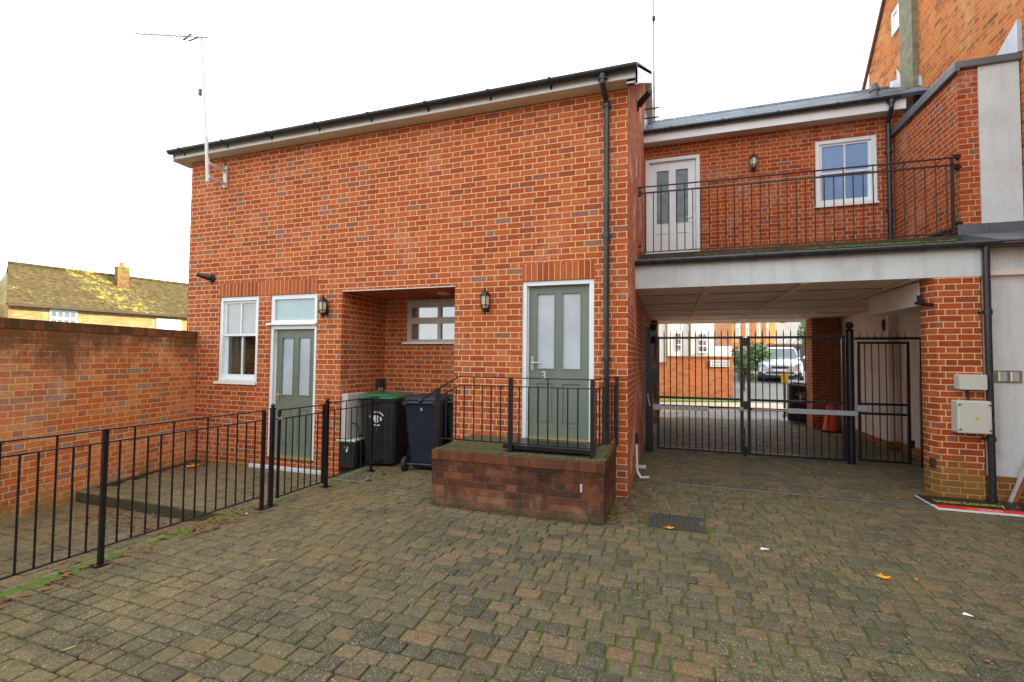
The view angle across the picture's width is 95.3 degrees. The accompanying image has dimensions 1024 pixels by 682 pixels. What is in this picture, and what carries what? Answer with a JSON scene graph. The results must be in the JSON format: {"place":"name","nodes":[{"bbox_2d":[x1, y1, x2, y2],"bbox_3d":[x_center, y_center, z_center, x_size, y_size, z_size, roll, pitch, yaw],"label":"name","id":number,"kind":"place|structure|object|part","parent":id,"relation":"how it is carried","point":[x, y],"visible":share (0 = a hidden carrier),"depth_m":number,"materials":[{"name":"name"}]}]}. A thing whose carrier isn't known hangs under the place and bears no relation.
{"place":"outdoors","nodes":[
{"label":"outdoors","id":0,"kind":"place"},
{"bbox_2d":[0,502,198,590],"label":"yard paving","id":1,"kind":"structure","parent":0,"point":[25,537],"depth_m":4.73,"materials":[{"name":"grey stone"}]},
{"bbox_2d":[0,432,1004,600],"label":"leaf litter","id":2,"kind":"object","parent":1,"relation":"on","point":[95,562],"visible":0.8,"depth_m":4.91,"materials":[{"name":"brown plant"}]},
{"bbox_2d":[0,463,1023,680],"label":"rust leaf litter","id":3,"kind":"object","parent":1,"relation":"on","point":[110,564],"visible":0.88,"depth_m":4.24,"materials":[{"name":"brown plant"}]},
{"bbox_2d":[76,462,332,513],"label":"terrace paving","id":4,"kind":"structure","parent":0,"point":[139,490],"depth_m":6.12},
{"bbox_2d":[95,460,197,487],"bbox_3d":[-5.288,1.936,6.875,0.147,0.001,1.661,0,-2,7],"label":"gully channel","id":5,"kind":"object","parent":4,"relation":"on","point":[135,477],"visible":0.8,"depth_m":6.70,"materials":[{"name":"grey concrete"}]},
{"bbox_2d":[75,492,219,521],"bbox_3d":[-4.205,1.963,5.460,2.770,0.114,0.018,0,-2,19],"label":"terrace step","id":6,"kind":"object","parent":4,"relation":"attached to","point":[137,506],"visible":0.57,"depth_m":5.49,"materials":[{"name":"grey concrete"}]},
{"bbox_2d":[0,0,881,282],"label":"sky","id":7,"kind":"structure","parent":0,"point":[91,110],"materials":[{"name":"white"}]},
{"bbox_2d":[0,417,1023,681],"bbox_3d":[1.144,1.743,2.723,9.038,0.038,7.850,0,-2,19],"label":"courtyard paving","id":8,"kind":"structure","parent":0,"point":[176,558],"depth_m":3.18,"materials":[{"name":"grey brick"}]},
{"bbox_2d":[0,510,244,600],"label":"moss strip","id":9,"kind":"object","parent":8,"relation":"on","point":[44,579],"visible":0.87,"depth_m":3.51,"materials":[{"name":"green plant"}]},
{"bbox_2d":[0,410,268,579],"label":"yard railing","id":10,"kind":"object","parent":8,"relation":"on","point":[101,544],"visible":1,"depth_m":3.69,"materials":[{"name":"black metal"}]},
{"bbox_2d":[264,398,331,507],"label":"yard gate","id":11,"kind":"structure","parent":8,"relation":"on","point":[325,412],"depth_m":5.33,"materials":[{"name":"black metal"}]},
{"bbox_2d":[336,423,363,467],"bbox_3d":[-2.381,1.530,6.905,0.310,0.639,0.290,0,-2,13],"label":"food caddy","id":12,"kind":"object","parent":8,"relation":"on","point":[342,449],"visible":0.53,"depth_m":6.79,"materials":[{"name":"black plastic"}]},
{"bbox_2d":[328,397,382,477],"bbox_3d":[-2.067,1.325,6.426,0.100,1.060,1.271,0,-2,19],"label":"recess railing","id":13,"kind":"object","parent":8,"relation":"on","point":[372,404],"visible":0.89,"depth_m":6.42,"materials":[{"name":"black metal"}]},
{"bbox_2d":[337,471,382,482],"bbox_3d":[-2.063,1.841,6.315,0.410,0.041,0.480,0,-2,19],"label":"manhole cover","id":14,"kind":"object","parent":8,"relation":"on","point":[367,476],"visible":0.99,"depth_m":6.27,"materials":[{"name":"metal"}]},
{"bbox_2d":[358,391,413,463],"bbox_3d":[-1.912,1.326,7.187,0.630,1.078,0.870,0,-2,10],"label":"wheelie bin","id":15,"kind":"object","parent":8,"relation":"on","point":[394,432],"visible":0.73,"depth_m":6.86,"materials":[{"name":"black plastic"}]},
{"bbox_2d":[166,61,658,497],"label":"brick building","id":16,"kind":"structure","parent":8,"relation":"on","point":[523,203],"depth_m":6.60,"materials":[{"name":"brick"}]},
{"bbox_2d":[132,31,227,187],"bbox_3d":[-5.297,-3.705,7.450,1.289,2.492,0.511,1,-2,-5],"label":"tv aerial","id":17,"kind":"object","parent":16,"relation":"attached to","point":[224,169],"visible":1,"depth_m":7.33,"materials":[{"name":"white metal"},{"name":"silver metal"},{"name":"dark plastic"}]},
{"bbox_2d":[196,272,215,282],"bbox_3d":[-5.028,-1.039,7.652,0.138,0.150,0.258,-1,-3,41],"label":"flue cowl","id":18,"kind":"object","parent":16,"relation":"attached to","point":[211,278],"visible":1,"depth_m":7.64,"materials":[{"name":"black plastic"}]},
{"bbox_2d":[213,296,258,384],"bbox_3d":[-4.399,-0.010,7.579,0.875,1.410,0.235,0,-2,19],"label":"window frame","id":19,"kind":"structure","parent":16,"relation":"in","point":[238,345],"depth_m":7.59,"materials":[{"name":"white paint"}]},
{"bbox_2d":[274,330,313,460],"bbox_3d":[-3.346,0.814,7.182,0.756,1.978,0.120,0,-2,19],"label":"door","id":20,"kind":"structure","parent":16,"relation":"in","point":[295,348],"depth_m":7.20,"materials":[{"name":"green paint"}]},
{"bbox_2d":[318,294,328,317],"bbox_3d":[-2.783,-0.515,6.891,0.156,0.349,0.154,0,-2,19],"label":"wall lantern","id":21,"kind":"object","parent":16,"relation":"attached to","point":[323,307],"depth_m":6.84,"materials":[{"name":"black paint"}]},
{"bbox_2d":[341,392,365,438],"bbox_3d":[-2.384,1.109,7.029,0.114,0.650,0.430,0,-2,19],"label":"meter cabinet","id":22,"kind":"object","parent":16,"relation":"attached to","point":[351,396],"visible":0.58,"depth_m":6.87,"materials":[{"name":"plastic"}]},
{"bbox_3d":[-2.332,1.109,7.011,0.005,0.570,0.370,0,-2,19],"label":"door panel","id":23,"kind":"part","parent":22,"relation":"part of","materials":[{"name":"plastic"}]},
{"bbox_2d":[376,378,384,390],"bbox_3d":[-2.176,0.723,7.719,0.068,0.203,0.180,0,-2,19],"label":"junction box","id":24,"kind":"object","parent":16,"relation":"attached to","point":[380,383],"visible":1,"depth_m":7.66,"materials":[{"name":"plastic"}]},
{"bbox_2d":[402,299,454,343],"bbox_3d":[-1.113,-0.313,7.551,1.440,0.725,0.145,0,-2,19],"label":"casement window","id":25,"kind":"structure","parent":16,"relation":"in","point":[432,321],"depth_m":7.63,"materials":[{"name":"clear glass"}]},
{"bbox_2d":[437,292,449,294],"bbox_3d":[-1.030,-0.710,7.018,0.200,0.030,0.200,0,-2,19],"label":"ceiling light","id":26,"kind":"object","parent":16,"relation":"attached to","point":[443,293],"visible":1,"depth_m":6.95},
{"bbox_2d":[479,287,490,313],"bbox_3d":[-0.349,-0.523,6.066,0.156,0.349,0.154,0,-2,19],"label":"wall lantern","id":27,"kind":"object","parent":16,"relation":"attached to","point":[484,295],"depth_m":6.02,"materials":[{"name":"black paint"}]},
{"bbox_2d":[527,285,588,441],"bbox_3d":[0.580,0.276,5.873,0.776,1.948,0.120,0,-2,19],"label":"door","id":28,"kind":"structure","parent":16,"relation":"in","point":[558,315],"depth_m":5.89,"materials":[{"name":"green paint"}]},
{"bbox_2d":[635,433,648,478],"bbox_3d":[1.764,1.543,6.334,0.199,0.591,0.302,0,-2,19],"label":"waste pipe","id":29,"kind":"object","parent":16,"relation":"attached to","point":[638,467],"visible":1,"depth_m":6.26,"materials":[{"name":"white plastic"}]},
{"bbox_2d":[637,89,651,110],"bbox_3d":[2.018,-3.717,7.234,0.126,0.212,0.361,1,-2,-21],"label":"boiler flue","id":30,"kind":"object","parent":16,"relation":"attached to","point":[642,100],"visible":0.96,"depth_m":7.19,"materials":[{"name":"black plastic"}]},
{"bbox_2d":[644,0,658,121],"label":"aerial mast","id":31,"kind":"object","parent":16,"relation":"attached to","point":[653,45],"visible":1,"depth_m":8.92,"materials":[{"name":"silver metal"}]},
{"bbox_2d":[401,393,452,470],"bbox_3d":[-1.201,1.320,6.853,0.630,1.078,0.870,0,-2,11],"label":"wheelie bin","id":32,"kind":"object","parent":8,"relation":"on","point":[420,418],"visible":0.73,"depth_m":6.61,"materials":[{"name":"blue plastic"}]},
{"bbox_2d":[447,394,453,442],"bbox_3d":[-0.625,1.330,6.973,0.630,1.078,0.870,0,-2,15],"label":"wheelie bin","id":33,"kind":"object","parent":8,"relation":"on","point":[450,415],"visible":0.02,"depth_m":6.76,"materials":[{"name":"plastic"}]},
{"bbox_2d":[11,486,1020,681],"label":"pale grit","id":34,"kind":"object","parent":8,"relation":"on","point":[589,611],"visible":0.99,"depth_m":3.32,"materials":[{"name":"grey gravel"}]},
{"bbox_2d":[431,434,615,525],"bbox_3d":[0.174,1.498,5.328,1.903,0.735,1.053,0,-2,19],"label":"brick doorstep","id":35,"kind":"object","parent":8,"relation":"on","point":[562,484],"visible":0.85,"depth_m":4.86,"materials":[{"name":"red brick"},{"name":"moss"}]},
{"bbox_2d":[418,376,618,458],"bbox_3d":[0.088,0.813,5.424,2.163,0.810,0.932,0,-2,19],"label":"doorstep railing","id":36,"kind":"object","parent":35,"relation":"on","point":[593,419],"visible":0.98,"depth_m":4.99,"materials":[{"name":"black metal"}]},
{"bbox_2d":[289,488,1023,681],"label":"joint moss","id":37,"kind":"object","parent":8,"relation":"on","point":[438,665],"visible":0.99,"depth_m":2.90,"materials":[{"name":"green plant"}]},
{"bbox_2d":[648,512,706,533],"bbox_3d":[1.642,1.843,4.658,0.536,0.082,0.410,0,-2,19],"label":"drain grate","id":38,"kind":"object","parent":8,"relation":"on","point":[683,520],"visible":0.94,"depth_m":4.64,"materials":[{"name":"metal"}]},
{"bbox_2d":[647,480,933,507],"bbox_3d":[3.321,1.888,5.704,3.310,0.062,0.090,0,-2,19],"label":"channel drain","id":39,"kind":"object","parent":8,"relation":"in","point":[811,495],"visible":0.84,"depth_m":5.65,"materials":[{"name":"metal"}]},
{"bbox_2d":[876,573,892,579],"bbox_3d":[2.782,1.762,3.494,0.095,0.012,0.101,0,-2,19],"label":"fallen leaf","id":40,"kind":"object","parent":8,"relation":"on","point":[880,575],"visible":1,"depth_m":3.49,"materials":[{"name":"orange plant"}]},
{"bbox_2d":[861,0,1023,208],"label":"orange brick house","id":41,"kind":"structure","parent":8,"relation":"on","point":[930,42],"depth_m":7.97,"materials":[{"name":"brown brick"}]},
{"bbox_2d":[915,495,1023,516],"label":"agent board","id":42,"kind":"object","parent":8,"relation":"on","point":[964,505],"visible":1,"depth_m":5.18,"materials":[{"name":"white paint"}]},
{"bbox_2d":[1008,466,1023,502],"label":"leaning plank","id":43,"kind":"object","parent":8,"relation":"on","point":[1017,491],"visible":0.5,"depth_m":5.29,"materials":[{"name":"white wood"}]},
{"bbox_2d":[660,402,786,407],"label":"pavement","id":44,"kind":"structure","parent":0,"point":[759,405],"depth_m":14.80,"materials":[{"name":"grey concrete"}]},
{"bbox_2d":[660,399,739,401],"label":"grass verge","id":45,"kind":"object","parent":44,"relation":"on","point":[680,400],"depth_m":15.37,"materials":[{"name":"green plant"}]},
{"bbox_2d":[660,364,806,422],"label":"road","id":46,"kind":"structure","parent":0,"point":[758,396],"depth_m":15.43,"materials":[{"name":"grey asphalt"}]},
{"bbox_2d":[659,323,713,361],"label":"cream house","id":47,"kind":"structure","parent":46,"relation":"on","point":[686,329],"depth_m":23.95,"materials":[{"name":"paint"}]},
{"bbox_2d":[677,333,680,349],"bbox_3d":[8.535,0.029,23.938,0.240,0.900,0.060,1,-2,-1],"label":"window frame","id":48,"kind":"structure","parent":47,"relation":"in","point":[678,334],"depth_m":23.91,"materials":[{"name":"white paint"}]},
{"bbox_2d":[698,333,706,351],"bbox_3d":[9.790,0.086,23.953,0.430,0.950,0.060,1,-2,-1],"label":"window frame","id":49,"kind":"structure","parent":47,"relation":"in","point":[704,341],"depth_m":23.93,"materials":[{"name":"white paint"}]},
{"bbox_2d":[660,356,733,398],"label":"boundary wall","id":50,"kind":"structure","parent":46,"relation":"on","point":[698,377],"depth_m":15.98,"materials":[{"name":"brown brick"}]},
{"bbox_2d":[710,360,727,366],"bbox_3d":[7.113,0.770,15.981,0.660,0.225,0.021,1,-2,-1],"label":"street sign","id":51,"kind":"object","parent":50,"relation":"attached to","point":[718,363],"visible":0.81,"depth_m":15.97,"materials":[{"name":"white paint"}]},
{"bbox_2d":[714,323,731,355],"bbox_3d":[12.111,-0.395,27.825,1.050,5.700,2.000,1,-2,-1],"label":"brown brick extension","id":52,"kind":"object","parent":46,"relation":"on","point":[724,328],"visible":0.21,"depth_m":26.82,"materials":[{"name":"orange brick"}]},
{"bbox_2d":[660,408,785,411],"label":"kerb","id":53,"kind":"structure","parent":46,"relation":"on","point":[666,410],"depth_m":13.95,"materials":[{"name":"grey concrete"}]},
{"bbox_2d":[733,349,757,390],"bbox_3d":[9.150,1.181,18.305,0.857,1.793,0.990,0,-2,19],"label":"leafy shrub","id":54,"kind":"object","parent":46,"relation":"on","point":[737,363],"visible":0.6,"depth_m":18.25,"materials":[{"name":"green plant"}]},
{"bbox_2d":[731,340,772,370],"bbox_3d":[11.421,1.002,22.394,1.838,2.095,2.092,0,-2,19],"label":"hedge","id":55,"kind":"object","parent":46,"relation":"on","point":[759,352],"visible":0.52,"depth_m":21.84,"materials":[{"name":"green plant"}]},
{"bbox_2d":[732,323,774,355],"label":"golden brick house","id":56,"kind":"structure","parent":46,"relation":"on","point":[744,330],"depth_m":35.95,"materials":[{"name":"orange brick"}]},
{"bbox_2d":[736,323,739,335],"bbox_3d":[17.415,-1.170,35.977,0.340,1.850,0.060,1,-2,0],"label":"window frame","id":57,"kind":"structure","parent":56,"relation":"in","point":[737,324],"depth_m":35.94,"materials":[{"name":"white paint"}]},
{"bbox_2d":[745,323,748,337],"bbox_3d":[18.115,-1.164,35.976,0.260,1.850,0.060,1,-2,0],"label":"window frame","id":58,"kind":"structure","parent":56,"relation":"in","point":[746,324],"depth_m":35.94,"materials":[{"name":"white paint"}]},
{"bbox_2d":[757,323,759,335],"bbox_3d":[18.990,-1.156,35.975,0.250,1.850,0.060,1,-2,0],"label":"window frame","id":59,"kind":"structure","parent":56,"relation":"in","point":[758,324],"depth_m":35.94,"materials":[{"name":"white paint"}]},
{"bbox_2d":[758,347,804,380],"bbox_3d":[12.862,1.112,22.354,2.195,1.660,4.333,-1,-2,31],"label":"parked car","id":60,"kind":"object","parent":46,"relation":"on","point":[794,354],"visible":0.77,"depth_m":20.82,"materials":[{"name":"silver metal"}]},
{"bbox_2d":[765,339,801,347],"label":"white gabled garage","id":61,"kind":"structure","parent":46,"relation":"on","point":[792,341],"depth_m":33.70,"materials":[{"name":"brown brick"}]},
{"bbox_2d":[781,373,787,407],"bbox_3d":[8.174,1.542,13.990,0.190,1.135,0.070,0,-2,19],"label":"marker post","id":62,"kind":"object","parent":46,"relation":"on","point":[786,376],"visible":0.54,"depth_m":13.98,"materials":[{"name":"plastic"}]},
{"bbox_2d":[770,345,804,369],"bbox_3d":[16.755,1.088,26.157,4.100,1.700,0.230,0,-2,19],"label":"timber fence","id":63,"kind":"object","parent":46,"relation":"on","point":[802,350],"visible":0.15,"depth_m":26.23,"materials":[{"name":"brown wood"}]},
{"bbox_2d":[775,322,803,343],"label":"pale gable house","id":64,"kind":"structure","parent":46,"relation":"on","point":[786,327],"depth_m":38.49,"materials":[{"name":"white paint"}]},
{"bbox_2d":[783,380,806,422],"bbox_3d":[7.511,1.580,12.213,0.640,1.078,0.885,5,3,27],"label":"wheelie bin","id":65,"kind":"object","parent":46,"relation":"on","point":[801,397],"visible":0.55,"depth_m":11.95,"materials":[{"name":"black plastic"}]},
{"bbox_2d":[798,322,805,344],"bbox_3d":[17.222,0.179,26.825,1.532,3.374,1.715,0,-2,19],"label":"garden tree","id":66,"kind":"object","parent":46,"relation":"on","point":[802,327],"visible":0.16,"depth_m":26.91,"materials":[{"name":"green plant"}]},
{"bbox_2d":[636,417,929,495],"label":"passage paving","id":67,"kind":"structure","parent":0,"point":[886,478],"depth_m":7.46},
{"bbox_2d":[646,324,656,451],"bbox_3d":[2.452,0.832,8.205,0.195,2.260,0.243,0,-2,19],"label":"gate post","id":68,"kind":"object","parent":67,"relation":"on","point":[651,338],"visible":1,"depth_m":8.21,"materials":[{"name":"black metal"}]},
{"bbox_2d":[653,329,747,456],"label":"driveway gate","id":69,"kind":"structure","parent":68,"relation":"attached to","point":[658,406],"depth_m":8.09,"materials":[{"name":"black metal"}]},
{"bbox_2d":[635,18,1023,502],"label":"passage wing","id":70,"kind":"structure","parent":67,"relation":"on","point":[968,110],"depth_m":7.07,"materials":[{"name":"red brick"}]},
{"bbox_2d":[650,159,694,253],"bbox_3d":[3.154,-2.484,9.180,0.842,2.116,0.120,0,-2,19],"label":"door","id":71,"kind":"structure","parent":70,"relation":"in","point":[678,171],"depth_m":9.20,"materials":[{"name":"white paint"}]},
{"bbox_2d":[749,152,757,170],"bbox_3d":[4.460,-3.307,8.617,0.156,0.349,0.155,0,-2,19],"label":"wall lantern","id":72,"kind":"object","parent":70,"relation":"attached to","point":[753,158],"depth_m":8.57,"materials":[{"name":"black paint"}]},
{"bbox_2d":[638,154,962,252],"bbox_3d":[3.984,-1.931,6.823,4.131,1.108,0.101,0,-2,19],"label":"balcony railing","id":73,"kind":"object","parent":70,"relation":"on","point":[955,167],"visible":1,"depth_m":6.66,"materials":[{"name":"black metal"}]},
{"bbox_2d":[813,134,878,208],"bbox_3d":[5.870,-2.977,8.258,0.970,1.220,0.180,0,-2,19],"label":"window frame","id":74,"kind":"structure","parent":70,"relation":"in","point":[859,150],"depth_m":8.26,"materials":[{"name":"white paint"}]},
{"bbox_2d":[881,318,885,331],"bbox_3d":[7.080,-0.323,8.798,0.197,0.398,0.192,0,-2,19],"label":"bulkhead light","id":75,"kind":"object","parent":70,"relation":"attached to","point":[883,325],"visible":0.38,"depth_m":8.78,"materials":[{"name":"black paint"}]},
{"bbox_2d":[914,295,933,306],"bbox_3d":[5.032,-0.487,5.711,0.108,0.160,0.223,0,-2,10],"label":"security camera","id":76,"kind":"object","parent":70,"relation":"attached to","point":[919,300],"visible":1,"depth_m":5.73,"materials":[{"name":"black paint"}]},
{"bbox_2d":[929,458,935,466],"bbox_3d":[5.052,1.461,5.605,0.035,0.100,0.070,0,-2,19],"label":"key switch","id":77,"kind":"object","parent":70,"relation":"attached to","point":[932,462],"visible":1,"depth_m":5.59,"materials":[{"name":"plastic"}]},
{"bbox_2d":[954,374,987,389],"bbox_3d":[5.336,0.479,5.432,0.260,0.175,0.127,0,-2,19],"label":"electrical box","id":78,"kind":"object","parent":70,"relation":"attached to","point":[968,382],"visible":1,"depth_m":5.39,"materials":[{"name":"white plastic"}]},
{"bbox_2d":[951,400,992,434],"bbox_3d":[5.321,0.878,5.406,0.315,0.375,0.157,0,-2,19],"label":"electrical box","id":79,"kind":"object","parent":70,"relation":"attached to","point":[971,416],"visible":1,"depth_m":5.35,"materials":[{"name":"plastic"}]},
{"bbox_2d":[978,246,996,501],"bbox_3d":[5.502,0.366,5.397,0.107,2.940,0.098,0,-2,19],"label":"rain pipe","id":80,"kind":"object","parent":70,"relation":"attached to","point":[987,313],"visible":1,"depth_m":5.37,"materials":[{"name":"black plastic"}]},
{"bbox_2d":[994,370,1022,382],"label":"air vent","id":81,"kind":"object","parent":70,"relation":"attached to","point":[1008,376],"visible":1,"depth_m":5.45,"materials":[{"name":"plastic"}]},
{"bbox_2d":[817,404,841,432],"bbox_3d":[7.325,1.742,10.746,0.420,0.680,0.420,0,-2,19],"label":"traffic cone","id":82,"kind":"object","parent":67,"relation":"on","point":[832,418],"visible":0.56,"depth_m":10.65,"materials":[{"name":"orange plastic"}]},
{"bbox_2d":[845,322,855,464],"bbox_3d":[5.384,0.827,7.425,0.130,2.268,0.130,0,-2,19],"label":"gate post","id":83,"kind":"object","parent":67,"relation":"on","point":[850,394],"visible":0.94,"depth_m":7.39,"materials":[{"name":"black paint"}]},
{"bbox_2d":[747,328,857,460],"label":"driveway gate","id":84,"kind":"structure","parent":83,"relation":"attached to","point":[843,413],"depth_m":7.62,"materials":[{"name":"black metal"}]},
{"bbox_2d":[854,331,923,468],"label":"side gate","id":85,"kind":"structure","parent":83,"relation":"attached to","point":[862,407],"depth_m":7.24,"materials":[{"name":"black metal"}]},
{"label":"ground","id":86,"kind":"structure","parent":0,"visible":0},
{"bbox_2d":[0,261,187,330],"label":"lichen roof cottage","id":87,"kind":"structure","parent":86,"relation":"on","point":[120,296],"depth_m":25.42,"materials":[{"name":"yellow brick"},{"name":"roof tile"},{"name":"white paint"}]},
{"bbox_2d":[49,309,77,322],"bbox_3d":[-22.638,-1.144,23.564,0.060,0.840,1.050,-1,-3,32],"label":"window frame","id":88,"kind":"structure","parent":87,"relation":"in","point":[54,315],"depth_m":23.54,"materials":[{"name":"white paint"}]},
{"bbox_2d":[0,317,197,521],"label":"garden wall","id":89,"kind":"structure","parent":86,"relation":"on","point":[57,377],"depth_m":6.00,"materials":[{"name":"brick"}]},
{"bbox_2d":[3,481,318,590],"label":"yard edge kerb","id":90,"kind":"structure","parent":86,"relation":"on","point":[154,538],"depth_m":4.07,"materials":[{"name":"concrete"}]}
]}

